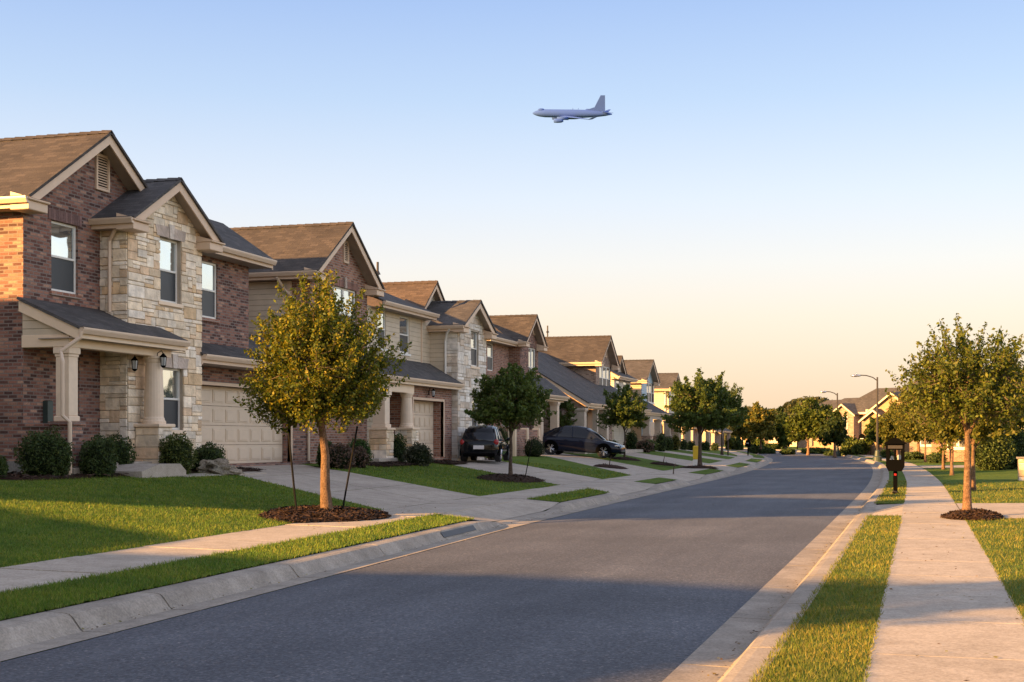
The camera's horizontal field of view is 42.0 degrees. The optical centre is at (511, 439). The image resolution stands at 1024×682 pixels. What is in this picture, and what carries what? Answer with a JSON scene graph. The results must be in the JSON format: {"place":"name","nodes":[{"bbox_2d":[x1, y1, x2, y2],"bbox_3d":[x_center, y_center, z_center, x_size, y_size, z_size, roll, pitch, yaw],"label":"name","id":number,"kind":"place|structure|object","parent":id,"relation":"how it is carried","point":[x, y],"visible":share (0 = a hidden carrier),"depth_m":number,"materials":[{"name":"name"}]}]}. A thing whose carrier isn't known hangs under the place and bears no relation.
{"place":"outdoors","nodes":[
{"label":"outdoors","id":0,"kind":"place"},
{"bbox_2d":[179,471,265,476],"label":"garden path","id":1,"kind":"structure","parent":0,"point":[246,473],"depth_m":31.23,"materials":[{"name":"concrete"}]},
{"bbox_2d":[191,467,265,471],"bbox_3d":[-7.173,0.732,33.107,1.443,0.151,2.101,0,0,17],"label":"mulch bed","id":2,"kind":"object","parent":1,"relation":"on","point":[244,469],"visible":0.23,"depth_m":33.48,"materials":[{"name":"brown soil"}]},
{"bbox_2d":[191,441,228,469],"bbox_3d":[-7.346,0.432,32.276,0.948,0.814,0.923,0,0,-22],"label":"shrub","id":3,"kind":"object","parent":2,"relation":"on","point":[211,452],"visible":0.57,"depth_m":32.07,"materials":[{"name":"green plant"}]},
{"bbox_2d":[0,471,490,566],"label":"lawn","id":4,"kind":"structure","parent":0,"point":[158,511],"depth_m":21.68,"materials":[{"name":"plant"}]},
{"bbox_2d":[0,469,201,480],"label":"mulch bed","id":5,"kind":"object","parent":4,"relation":"on","point":[14,475],"visible":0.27,"depth_m":26.32,"materials":[{"name":"brown plant"}]},
{"bbox_2d":[11,425,75,476],"bbox_3d":[-9.376,0.285,26.813,1.277,1.152,1.239,0,0,17],"label":"shrub","id":6,"kind":"object","parent":5,"relation":"on","point":[43,453],"visible":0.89,"depth_m":26.48,"materials":[{"name":"green plant"}]},
{"bbox_2d":[76,431,117,477],"bbox_3d":[-8.598,0.332,27.746,0.859,1.016,0.873,0,0,17],"label":"shrub","id":7,"kind":"object","parent":5,"relation":"on","point":[98,458],"visible":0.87,"depth_m":27.54,"materials":[{"name":"green plant"}]},
{"bbox_2d":[99,431,138,464],"bbox_3d":[-8.774,0.326,29.460,0.960,1.038,0.927,0,0,-30],"label":"shrub","id":8,"kind":"object","parent":5,"relation":"on","point":[124,455],"visible":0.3,"depth_m":29.30,"materials":[{"name":"green plant"}]},
{"bbox_2d":[158,431,198,473],"bbox_3d":[-7.655,0.342,30.533,1.008,1.104,0.894,0,0,17],"label":"shrub","id":9,"kind":"object","parent":5,"relation":"on","point":[176,450],"visible":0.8,"depth_m":30.34,"materials":[{"name":"green plant"}]},
{"bbox_2d":[115,463,185,477],"bbox_3d":[-8.057,0.691,29.322,0.950,0.310,1.795,0,0,17],"label":"entry step","id":10,"kind":"object","parent":4,"relation":"on","point":[146,470],"visible":0.7,"depth_m":28.91,"materials":[{"name":"concrete"}]},
{"bbox_2d":[196,458,244,474],"bbox_3d":[-6.884,0.707,31.864,1.349,0.533,0.988,0,0,-40],"label":"rock","id":11,"kind":"object","parent":4,"relation":"on","point":[221,466],"visible":0.65,"depth_m":31.53,"materials":[{"name":"grey stone"}]},
{"bbox_2d":[258,504,391,522],"bbox_3d":[-3.237,1.279,23.471,2.104,0.249,3.631,0,0,17],"label":"mulch bed","id":12,"kind":"object","parent":4,"relation":"on","point":[305,513],"visible":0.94,"depth_m":22.76,"materials":[{"name":"brown wood"}]},
{"bbox_2d":[233,269,411,509],"bbox_3d":[-3.411,-0.806,23.453,3.014,4.464,3.007,0,0,17],"label":"street tree","id":13,"kind":"object","parent":12,"relation":"on","point":[321,376],"visible":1,"depth_m":23.07,"materials":[{"name":"green plant"}]},
{"bbox_2d":[239,466,296,476],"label":"driveway","id":14,"kind":"structure","parent":0,"point":[268,472],"depth_m":34.40,"materials":[{"name":"concrete"}]},
{"bbox_2d":[255,464,339,473],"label":"driveway","id":15,"kind":"structure","parent":0,"point":[301,469],"depth_m":37.15,"materials":[{"name":"concrete"}]},
{"bbox_2d":[249,474,365,492],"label":"driveway","id":16,"kind":"structure","parent":0,"point":[308,483],"depth_m":31.36,"materials":[{"name":"concrete"}]},
{"bbox_2d":[302,471,409,487],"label":"driveway","id":17,"kind":"structure","parent":0,"point":[360,480],"depth_m":34.20,"materials":[{"name":"concrete"}]},
{"bbox_2d":[317,488,433,509],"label":"driveway","id":18,"kind":"structure","parent":0,"point":[377,498],"depth_m":28.64,"materials":[{"name":"concrete"}]},
{"bbox_2d":[0,449,752,591],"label":"sidewalk","id":19,"kind":"structure","parent":0,"point":[30,574],"depth_m":18.22,"materials":[{"name":"concrete"}]},
{"bbox_2d":[680,465,718,468],"bbox_3d":[9.060,1.303,64.679,1.912,0.185,2.544,0,0,17],"label":"mulch bed","id":20,"kind":"object","parent":19,"relation":"on","point":[704,467],"visible":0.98,"depth_m":63.99,"materials":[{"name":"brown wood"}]},
{"bbox_2d":[661,368,739,465],"bbox_3d":[9.178,-1.039,64.745,3.800,4.974,3.585,0,0,17],"label":"street tree","id":21,"kind":"object","parent":20,"relation":"on","point":[688,404],"visible":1,"depth_m":64.10,"materials":[{"name":"green plant"}]},
{"bbox_2d":[370,484,476,501],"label":"driveway","id":22,"kind":"structure","parent":0,"point":[426,493],"depth_m":31.68,"materials":[{"name":"concrete"}]},
{"bbox_2d":[0,448,872,681],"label":"road","id":23,"kind":"structure","parent":0,"point":[659,587],"depth_m":12.65,"materials":[{"name":"grey asphalt"}]},
{"bbox_2d":[82,494,1017,680],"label":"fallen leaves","id":24,"kind":"object","parent":23,"relation":"on","point":[629,496],"visible":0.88,"depth_m":14.71,"materials":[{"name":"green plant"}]},
{"bbox_2d":[301,460,629,495],"bbox_3d":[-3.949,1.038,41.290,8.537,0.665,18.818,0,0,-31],"label":"lawn","id":25,"kind":"structure","parent":0,"point":[407,469],"depth_m":38.06,"materials":[{"name":"plant"}]},
{"bbox_2d":[329,442,357,470],"bbox_3d":[-4.948,0.480,38.362,1.034,0.836,1.022,0,0,17],"label":"shrub","id":26,"kind":"object","parent":25,"relation":"on","point":[340,455],"visible":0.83,"depth_m":38.12,"materials":[{"name":"green plant"}]},
{"bbox_2d":[351,446,371,467],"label":"shrub","id":27,"kind":"object","parent":25,"relation":"on","point":[362,459],"visible":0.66,"depth_m":39.47,"materials":[{"name":"green plant"}]},
{"bbox_2d":[368,461,415,466],"bbox_3d":[-3.909,0.764,42.565,1.100,0.167,3.290,0,0,17],"label":"mulch bed","id":28,"kind":"object","parent":25,"relation":"on","point":[388,463],"visible":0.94,"depth_m":42.23,"materials":[{"name":"brown soil"}]},
{"bbox_2d":[393,430,407,461],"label":"shrub","id":29,"kind":"object","parent":25,"relation":"on","point":[400,447],"visible":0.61,"depth_m":44.36,"materials":[{"name":"green plant"}]},
{"bbox_2d":[400,442,434,466],"bbox_3d":[-3.095,0.472,43.876,1.140,0.944,1.010,0,0,17],"label":"shrub","id":30,"kind":"object","parent":25,"relation":"on","point":[418,454],"visible":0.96,"depth_m":43.62,"materials":[{"name":"green plant"}]},
{"bbox_2d":[464,362,557,474],"bbox_3d":[-0.114,-0.551,40.911,2.811,3.655,2.868,0,0,-39],"label":"street tree","id":31,"kind":"object","parent":25,"relation":"on","point":[496,401],"visible":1,"depth_m":40.39,"materials":[{"name":"green plant"}]},
{"bbox_2d":[477,473,544,482],"bbox_3d":[-0.043,1.162,40.854,1.907,0.274,3.959,0,0,17],"label":"mulch bed","id":32,"kind":"object","parent":25,"relation":"on","point":[506,477],"visible":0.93,"depth_m":40.01,"materials":[{"name":"brown soil"}]},
{"bbox_2d":[467,458,502,462],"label":"driveway","id":33,"kind":"structure","parent":0,"point":[485,461],"depth_m":52.04,"materials":[{"name":"concrete"}]},
{"bbox_2d":[460,425,509,461],"bbox_3d":[-1.013,0.133,51.408,1.838,1.392,3.426,0,0,8],"label":"parked car","id":34,"kind":"object","parent":33,"relation":"on","point":[476,441],"visible":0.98,"depth_m":49.85,"materials":[{"name":"black paint"}]},
{"bbox_2d":[456,463,530,473],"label":"driveway","id":35,"kind":"structure","parent":0,"point":[486,467],"depth_m":46.34,"materials":[{"name":"concrete"}]},
{"bbox_2d":[0,444,1020,661],"bbox_3d":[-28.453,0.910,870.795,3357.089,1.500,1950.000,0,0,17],"label":"ground","id":36,"kind":"structure","parent":0,"point":[25,614],"depth_m":16.92,"materials":[{"name":"soil"}]},
{"bbox_2d":[0,130,309,474],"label":"brick house","id":37,"kind":"structure","parent":36,"relation":"on","point":[124,298],"depth_m":30.43,"materials":[{"name":"brown brick"}]},
{"bbox_2d":[48,208,81,299],"bbox_3d":[-9.852,-4.062,29.291,0.168,1.868,1.190,0,0,17],"label":"window","id":38,"kind":"structure","parent":37,"relation":"in","point":[63,236],"depth_m":29.34,"materials":[{"name":"grey glass"}]},
{"bbox_2d":[155,224,185,308],"bbox_3d":[-8.280,-4.186,32.104,0.223,1.963,1.388,0,0,17],"label":"window","id":39,"kind":"structure","parent":37,"relation":"in","point":[168,248],"depth_m":32.21,"materials":[{"name":"white glass"}]},
{"bbox_2d":[163,354,188,433],"bbox_3d":[-8.236,-1.100,32.247,0.223,1.924,1.336,0,0,17],"label":"window","id":40,"kind":"structure","parent":37,"relation":"in","point":[171,375],"depth_m":32.39,"materials":[{"name":"white glass"}]},
{"bbox_2d":[202,261,219,323],"bbox_3d":[-8.021,-3.902,35.289,0.148,1.583,0.920,0,0,17],"label":"window","id":41,"kind":"structure","parent":37,"relation":"in","point":[208,269],"depth_m":35.36,"materials":[{"name":"grey glass"}]},
{"bbox_2d":[201,381,292,463],"bbox_3d":[-7.671,-0.432,36.858,0.330,2.202,6.507,0,0,17],"label":"garage door","id":42,"kind":"structure","parent":37,"relation":"in","point":[243,429],"depth_m":37.22,"materials":[{"name":"paint"}]},
{"bbox_2d":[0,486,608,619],"bbox_3d":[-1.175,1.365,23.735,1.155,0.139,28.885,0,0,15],"label":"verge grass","id":43,"kind":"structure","parent":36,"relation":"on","point":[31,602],"depth_m":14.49,"materials":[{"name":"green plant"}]},
{"bbox_2d":[230,222,497,465],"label":"brick house","id":44,"kind":"structure","parent":36,"relation":"on","point":[430,401],"depth_m":46.67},
{"bbox_2d":[331,277,358,334],"bbox_3d":[-5.499,-4.230,43.633,0.168,2.168,2.145,0,0,17],"label":"window","id":45,"kind":"structure","parent":44,"relation":"in","point":[346,293],"depth_m":43.82,"materials":[{"name":"white glass"}]},
{"bbox_2d":[399,316,410,356],"bbox_3d":[-3.943,-3.779,48.708,0.138,1.439,1.081,0,0,17],"label":"window","id":46,"kind":"structure","parent":44,"relation":"in","point":[404,321],"depth_m":48.83,"materials":[{"name":"white glass"}]},
{"bbox_2d":[412,397,444,456],"bbox_3d":[-3.231,-0.430,48.614,0.460,2.160,3.297,0,0,17],"label":"garage door","id":47,"kind":"structure","parent":44,"relation":"in","point":[421,409],"depth_m":49.31,"materials":[{"name":"paint"}]},
{"bbox_2d":[471,331,479,368],"bbox_3d":[-1.520,-3.572,52.955,0.168,1.517,1.079,0,0,17],"label":"window","id":48,"kind":"structure","parent":44,"relation":"in","point":[473,334],"depth_m":53.11,"materials":[{"name":"white glass"}]},
{"bbox_2d":[0,453,772,661],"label":"kerb","id":49,"kind":"structure","parent":36,"relation":"on","point":[29,634],"depth_m":13.94,"materials":[{"name":"concrete"}]},
{"bbox_2d":[440,525,475,537],"bbox_3d":[-0.878,1.520,22.160,0.070,0.084,1.905,0,0,14],"label":"storm drain inlet","id":50,"kind":"object","parent":49,"relation":"in","point":[458,531],"visible":1,"depth_m":22.09,"materials":[{"name":"concrete"}]},
{"bbox_2d":[443,499,558,521],"bbox_3d":[-0.176,1.479,27.678,0.900,0.165,7.122,0,0,15],"label":"driveway apron","id":51,"kind":"object","parent":36,"relation":"on","point":[498,512],"visible":0.88,"depth_m":27.75,"materials":[{"name":"concrete"}]},
{"bbox_2d":[486,314,569,444],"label":"brick house","id":52,"kind":"structure","parent":36,"relation":"on","point":[520,340],"depth_m":69.41,"materials":[{"name":"brown brick"}]},
{"bbox_2d":[508,428,539,455],"bbox_3d":[0.600,0.224,63.097,0.340,1.553,4.283,0,0,17],"label":"garage door","id":53,"kind":"structure","parent":52,"relation":"in","point":[518,437],"depth_m":62.23,"materials":[{"name":"paint"}]},
{"bbox_2d":[538,326,651,453],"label":"brick house","id":54,"kind":"structure","parent":36,"relation":"on","point":[577,370],"depth_m":86.55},
{"bbox_2d":[599,366,609,385],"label":"window","id":55,"kind":"structure","parent":54,"relation":"in","point":[604,372],"depth_m":89.58,"materials":[{"name":"white glass"}]},
{"bbox_2d":[594,482,653,494],"bbox_3d":[3.354,1.479,40.282,0.894,0.165,8.164,0,0,16],"label":"driveway apron","id":56,"kind":"object","parent":36,"relation":"on","point":[625,488],"visible":0.86,"depth_m":40.67,"materials":[{"name":"concrete"}]},
{"bbox_2d":[611,355,672,448],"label":"house","id":57,"kind":"structure","parent":36,"relation":"on","point":[641,376],"depth_m":108.89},
{"bbox_2d":[653,373,690,441],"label":"house","id":58,"kind":"structure","parent":36,"relation":"on","point":[661,400],"depth_m":135.44,"materials":[{"name":"beige paint"}]},
{"bbox_2d":[660,473,703,481],"bbox_3d":[6.696,1.479,52.049,0.896,0.165,8.695,0,0,16],"label":"driveway apron","id":59,"kind":"object","parent":36,"relation":"on","point":[685,477],"visible":0.83,"depth_m":52.60,"materials":[{"name":"concrete"}]},
{"bbox_2d":[700,382,750,454],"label":"street tree","id":60,"kind":"object","parent":36,"relation":"on","point":[733,401],"visible":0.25,"depth_m":109.07,"materials":[{"name":"green plant"}]},
{"bbox_2d":[743,401,777,453],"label":"street tree","id":61,"kind":"object","parent":36,"relation":"on","point":[760,422],"visible":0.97,"depth_m":149.11,"materials":[{"name":"green plant"}]},
{"bbox_2d":[662,447,888,681],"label":"kerb","id":62,"kind":"structure","parent":36,"relation":"on","point":[754,612],"depth_m":12.16,"materials":[{"name":"concrete"}]},
{"bbox_2d":[724,395,828,443],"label":"distant wood","id":63,"kind":"object","parent":36,"relation":"on","point":[788,404],"visible":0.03,"depth_m":354.81,"materials":[{"name":"green plant"}]},
{"bbox_2d":[776,420,794,448],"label":"street tree","id":64,"kind":"object","parent":36,"relation":"on","point":[782,439],"visible":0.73,"depth_m":149.54,"materials":[{"name":"green plant"}]},
{"bbox_2d":[784,397,832,454],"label":"street tree","id":65,"kind":"object","parent":36,"relation":"on","point":[805,421],"visible":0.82,"depth_m":133.69,"materials":[{"name":"green plant"}]},
{"bbox_2d":[748,480,906,681],"bbox_3d":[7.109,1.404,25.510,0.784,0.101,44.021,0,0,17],"label":"verge grass","id":66,"kind":"structure","parent":36,"relation":"on","point":[796,676],"depth_m":10.61,"materials":[{"name":"green plant"}]},
{"bbox_2d":[818,408,849,457],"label":"street tree","id":67,"kind":"object","parent":36,"relation":"on","point":[833,429],"visible":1,"depth_m":117.51,"materials":[{"name":"green plant"}]},
{"bbox_2d":[812,398,857,448],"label":"brick house","id":68,"kind":"structure","parent":36,"relation":"on","point":[834,405],"depth_m":192.43,"materials":[{"name":"paint"}]},
{"bbox_2d":[833,387,902,449],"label":"brick house","id":69,"kind":"structure","parent":36,"relation":"on","point":[856,409],"depth_m":161.11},
{"bbox_2d":[863,457,885,465],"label":"verge","id":70,"kind":"structure","parent":36,"relation":"on","point":[883,462],"depth_m":88.31,"materials":[{"name":"plant"}]},
{"bbox_2d":[851,373,881,460],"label":"street lamp","id":71,"kind":"object","parent":70,"relation":"on","point":[877,457],"visible":0.96,"depth_m":91.01,"materials":[{"name":"metal"}]},
{"bbox_2d":[872,504,902,515],"bbox_3d":[7.808,1.502,27.727,0.605,0.119,5.000,0,0,17],"label":"driveway apron","id":72,"kind":"object","parent":36,"relation":"on","point":[888,509],"visible":0.79,"depth_m":28.49,"materials":[{"name":"concrete"}]},
{"bbox_2d":[858,381,917,454],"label":"brick house","id":73,"kind":"structure","parent":36,"relation":"on","point":[883,403],"depth_m":126.22,"materials":[{"name":"paint"}]},
{"bbox_2d":[876,471,905,503],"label":"verge","id":74,"kind":"structure","parent":36,"relation":"on","point":[901,476],"depth_m":38.66,"materials":[{"name":"plant"}]},
{"bbox_2d":[884,435,906,493],"bbox_3d":[10.193,0.714,35.455,0.570,1.680,0.640,0,0,17],"label":"mailbox","id":75,"kind":"object","parent":74,"relation":"on","point":[895,466],"visible":0.96,"depth_m":35.22,"materials":[{"name":"black metal"}]},
{"bbox_2d":[873,402,912,455],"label":"street tree","id":76,"kind":"object","parent":36,"relation":"on","point":[887,429],"visible":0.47,"depth_m":111.41,"materials":[{"name":"green plant"}]},
{"bbox_2d":[931,437,970,460],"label":"wall","id":77,"kind":"structure","parent":36,"relation":"on","point":[959,453],"depth_m":85.05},
{"bbox_2d":[0,0,1023,408],"label":"sky","id":78,"kind":"structure","parent":0,"point":[784,198],"materials":[{"name":"blue"}]},
{"bbox_2d":[482,462,553,472],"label":"driveway","id":79,"kind":"structure","parent":0,"point":[520,467],"depth_m":49.29,"materials":[{"name":"concrete"}]},
{"bbox_2d":[520,473,580,484],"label":"driveway","id":80,"kind":"structure","parent":0,"point":[555,480],"depth_m":43.20,"materials":[{"name":"concrete"}]},
{"bbox_2d":[540,454,572,458],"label":"driveway","id":81,"kind":"structure","parent":0,"point":[557,456],"depth_m":65.27,"materials":[{"name":"concrete"}]},
{"bbox_2d":[543,426,624,457],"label":"parked car","id":82,"kind":"object","parent":81,"relation":"on","point":[559,440],"visible":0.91,"depth_m":67.73,"materials":[{"name":"blue paint"}]},
{"bbox_2d":[486,456,629,478],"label":"lawn","id":83,"kind":"structure","parent":0,"point":[545,460],"depth_m":54.87,"materials":[{"name":"plant"}]},
{"bbox_2d":[522,436,544,456],"bbox_3d":[0.984,0.345,61.516,1.196,1.056,1.160,0,0,17],"label":"shrub","id":84,"kind":"object","parent":83,"relation":"on","point":[537,448],"visible":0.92,"depth_m":61.27,"materials":[{"name":"green plant"}]},
{"bbox_2d":[537,471,599,481],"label":"driveway","id":85,"kind":"structure","parent":0,"point":[570,476],"depth_m":46.00,"materials":[{"name":"concrete"}]},
{"bbox_2d":[533,95,611,122],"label":"airplane","id":86,"kind":"object","parent":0,"point":[558,115],"visible":1,"depth_m":638.35,"materials":[{"name":"white metal"}]},
{"bbox_2d":[544,452,682,470],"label":"lawn","id":87,"kind":"structure","parent":0,"point":[643,462],"depth_m":66.61,"materials":[{"name":"plant"}]},
{"bbox_2d":[545,399,576,427],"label":"street tree","id":88,"kind":"object","parent":87,"relation":"on","point":[568,406],"visible":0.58,"depth_m":73.06,"materials":[{"name":"green plant"}]},
{"bbox_2d":[612,456,640,460],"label":"mulch bed","id":89,"kind":"object","parent":87,"relation":"on","point":[625,458],"visible":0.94,"depth_m":68.77,"materials":[{"name":"brown soil"}]},
{"bbox_2d":[596,384,649,456],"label":"street tree","id":90,"kind":"object","parent":89,"relation":"on","point":[621,404],"visible":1,"depth_m":68.95,"materials":[{"name":"green plant"}]},
{"bbox_2d":[637,451,720,462],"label":"lawn","id":91,"kind":"structure","parent":0,"point":[684,457],"depth_m":86.61,"materials":[{"name":"plant"}]},
{"bbox_2d":[702,427,732,445],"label":"house","id":92,"kind":"structure","parent":0,"point":[715,437],"depth_m":203.27,"materials":[{"name":"beige"}]},
{"bbox_2d":[719,445,900,455],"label":"lawn","id":93,"kind":"structure","parent":0,"point":[795,448],"depth_m":227.26,"materials":[{"name":"plant"}]},
{"bbox_2d":[863,416,883,450],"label":"street tree","id":94,"kind":"object","parent":93,"relation":"on","point":[869,432],"visible":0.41,"depth_m":121.63,"materials":[{"name":"green plant"}]},
{"bbox_2d":[890,457,963,465],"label":"lawn","id":95,"kind":"structure","parent":0,"point":[920,462],"depth_m":80.25,"materials":[{"name":"plant"}]},
{"bbox_2d":[887,381,926,461],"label":"street tree","id":96,"kind":"object","parent":95,"relation":"on","point":[899,414],"visible":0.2,"depth_m":84.10,"materials":[{"name":"green plant"}]},
{"bbox_2d":[894,408,930,452],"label":"street tree","id":97,"kind":"object","parent":95,"relation":"on","point":[911,436],"visible":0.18,"depth_m":99.59,"materials":[{"name":"green plant"}]},
{"bbox_2d":[861,455,1023,681],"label":"sidewalk","id":98,"kind":"structure","parent":0,"point":[928,606],"depth_m":11.35,"materials":[{"name":"concrete"}]},
{"bbox_2d":[940,507,1004,520],"bbox_3d":[8.461,1.354,24.522,1.127,0.196,2.102,0,0,17],"label":"mulch bed","id":99,"kind":"object","parent":98,"relation":"on","point":[976,514],"visible":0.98,"depth_m":24.03,"materials":[{"name":"brown wood"}]},
{"bbox_2d":[885,313,1023,509],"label":"street tree","id":100,"kind":"object","parent":99,"relation":"on","point":[993,398],"visible":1,"depth_m":24.11,"materials":[{"name":"green plant"}]},
{"bbox_2d":[923,468,1023,502],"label":"lawn","id":101,"kind":"structure","parent":0,"point":[1005,476],"depth_m":46.80,"materials":[{"name":"plant"}]},
{"bbox_2d":[903,390,944,468],"bbox_3d":[20.665,-0.817,63.712,3.311,4.603,3.522,0,0,43],"label":"street tree","id":102,"kind":"object","parent":101,"relation":"on","point":[921,431],"visible":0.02,"depth_m":63.68,"materials":[{"name":"green plant"}]},
{"bbox_2d":[912,372,971,474],"bbox_3d":[17.668,-0.793,53.133,3.046,4.562,3.006,0,0,-34],"label":"street tree","id":103,"kind":"object","parent":101,"relation":"on","point":[928,431],"visible":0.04,"depth_m":53.34,"materials":[{"name":"green plant"}]},
{"bbox_2d":[923,372,1015,490],"bbox_3d":[12.808,-0.426,37.395,2.533,3.828,2.513,0,0,17],"label":"street tree","id":104,"kind":"object","parent":101,"relation":"on","point":[953,430],"visible":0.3,"depth_m":37.16,"materials":[{"name":"green plant"}]},
{"bbox_2d":[970,429,1023,469],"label":"hedge","id":105,"kind":"object","parent":101,"relation":"on","point":[1003,453],"visible":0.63,"depth_m":60.30,"materials":[{"name":"green plant"}]},
{"bbox_2d":[941,481,1023,623],"bbox_3d":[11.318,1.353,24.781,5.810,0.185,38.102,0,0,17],"label":"lawn grass","id":106,"kind":"structure","parent":0,"point":[1001,536],"depth_m":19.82,"materials":[{"name":"green plant"}]},
{"bbox_2d":[956,503,1023,517],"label":"driveway","id":107,"kind":"structure","parent":0,"point":[1012,510],"depth_m":27.73,"materials":[{"name":"concrete"}]},
{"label":"verge","id":108,"kind":"structure","parent":0,"visible":0},
{"bbox_2d":[851,439,870,454],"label":"shrub","id":109,"kind":"object","parent":108,"relation":"on","point":[859,447],"visible":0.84,"depth_m":125.54,"materials":[{"name":"green plant"}]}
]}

